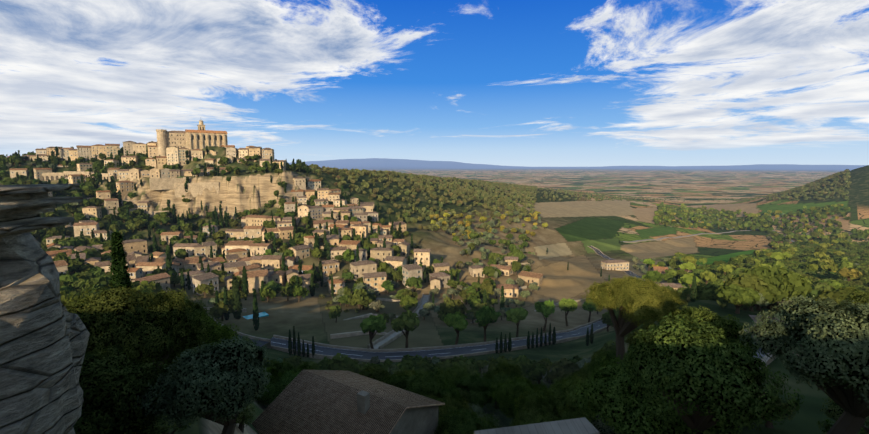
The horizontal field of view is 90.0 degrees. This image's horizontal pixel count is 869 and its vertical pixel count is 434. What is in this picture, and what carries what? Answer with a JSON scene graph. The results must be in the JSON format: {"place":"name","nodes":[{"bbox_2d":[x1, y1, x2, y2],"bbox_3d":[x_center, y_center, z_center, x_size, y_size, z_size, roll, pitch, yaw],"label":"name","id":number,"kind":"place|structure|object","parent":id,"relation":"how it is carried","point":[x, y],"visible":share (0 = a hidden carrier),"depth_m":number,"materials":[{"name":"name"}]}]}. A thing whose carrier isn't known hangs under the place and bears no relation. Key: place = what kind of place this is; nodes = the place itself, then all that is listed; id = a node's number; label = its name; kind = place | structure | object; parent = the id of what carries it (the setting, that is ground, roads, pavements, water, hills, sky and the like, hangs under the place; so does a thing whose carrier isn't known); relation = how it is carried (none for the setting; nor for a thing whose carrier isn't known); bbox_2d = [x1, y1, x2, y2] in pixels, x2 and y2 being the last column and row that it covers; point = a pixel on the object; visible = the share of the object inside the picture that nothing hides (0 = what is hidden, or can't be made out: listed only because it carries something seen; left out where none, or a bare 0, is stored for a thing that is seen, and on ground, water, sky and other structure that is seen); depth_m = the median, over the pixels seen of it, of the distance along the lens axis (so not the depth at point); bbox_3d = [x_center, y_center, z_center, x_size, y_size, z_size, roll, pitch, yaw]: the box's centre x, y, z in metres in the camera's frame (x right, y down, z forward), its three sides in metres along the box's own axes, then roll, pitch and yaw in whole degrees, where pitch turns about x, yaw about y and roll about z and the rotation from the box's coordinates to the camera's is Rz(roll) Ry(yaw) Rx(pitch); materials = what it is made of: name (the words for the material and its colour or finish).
{"place":"outdoors","nodes":[
{"label":"outdoors","id":0,"kind":"place"},
{"bbox_2d":[242,312,268,318],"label":"pool water","id":1,"kind":"structure","parent":0,"point":[263,314],"depth_m":185.53,"materials":[{"name":"teal liquid"}]},
{"bbox_2d":[0,146,868,433],"bbox_3d":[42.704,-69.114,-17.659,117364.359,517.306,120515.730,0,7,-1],"label":"ground","id":2,"kind":"structure","parent":0,"point":[576,228],"depth_m":463.32,"materials":[{"name":"green plant"}]},
{"bbox_2d":[0,232,83,433],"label":"outcrop rock","id":3,"kind":"object","parent":2,"relation":"on","point":[41,391],"visible":0.94,"depth_m":10.23,"materials":[{"name":"stone"}]},
{"bbox_2d":[0,184,82,236],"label":"stone slabs","id":4,"kind":"structure","parent":3,"relation":"on","point":[22,207],"depth_m":9.54,"materials":[{"name":"stone"}]},
{"bbox_2d":[62,304,89,433],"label":"outcrop rock","id":5,"kind":"object","parent":2,"relation":"on","point":[78,333],"visible":0.12,"depth_m":14.92,"materials":[{"name":"stone"}]},
{"bbox_2d":[257,371,437,433],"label":"house walls","id":6,"kind":"structure","parent":2,"relation":"on","point":[422,420],"depth_m":41.45,"materials":[{"name":"grey stone"}]},
{"bbox_2d":[252,370,444,433],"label":"house roof","id":7,"kind":"structure","parent":6,"relation":"on","point":[314,402],"depth_m":40.82,"materials":[{"name":"brown tile"}]},
{"bbox_2d":[357,390,369,413],"bbox_3d":[-6.424,17.112,39.382,0.900,2.400,0.700,4,8,32],"label":"house chimney","id":8,"kind":"object","parent":7,"relation":"on","point":[363,402],"visible":0.68,"depth_m":39.08,"materials":[{"name":"grey concrete"}]},
{"bbox_2d":[8,120,690,338],"bbox_3d":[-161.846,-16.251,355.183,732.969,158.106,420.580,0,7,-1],"label":"village buildings","id":9,"kind":"structure","parent":2,"relation":"on","point":[170,147],"depth_m":342.14,"materials":[{"name":"stone"}]},
{"bbox_2d":[0,141,868,384],"bbox_3d":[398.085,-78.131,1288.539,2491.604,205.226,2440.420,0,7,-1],"label":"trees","id":10,"kind":"object","parent":2,"relation":"on","point":[834,264],"visible":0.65,"depth_m":332.12,"materials":[{"name":"green plant"}]},
{"bbox_2d":[61,229,868,433],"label":"trees","id":11,"kind":"object","parent":2,"relation":"on","point":[150,360],"visible":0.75,"depth_m":19.64,"materials":[{"name":"green plant"}]},
{"bbox_2d":[474,417,599,433],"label":"roof","id":12,"kind":"structure","parent":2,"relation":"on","point":[583,425],"depth_m":14.70,"materials":[{"name":"stone"}]},
{"bbox_2d":[749,315,798,355],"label":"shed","id":13,"kind":"structure","parent":2,"relation":"on","point":[753,317],"depth_m":50.89,"materials":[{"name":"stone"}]},
{"bbox_2d":[0,0,868,166],"label":"sky","id":14,"kind":"structure","parent":0,"point":[526,83],"materials":[{"name":"blue"}]},
{"bbox_2d":[214,229,793,368],"bbox_3d":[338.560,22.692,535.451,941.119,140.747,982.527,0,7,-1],"label":"roads","id":15,"kind":"structure","parent":0,"point":[280,343],"depth_m":133.62,"materials":[{"name":"grey asphalt"}]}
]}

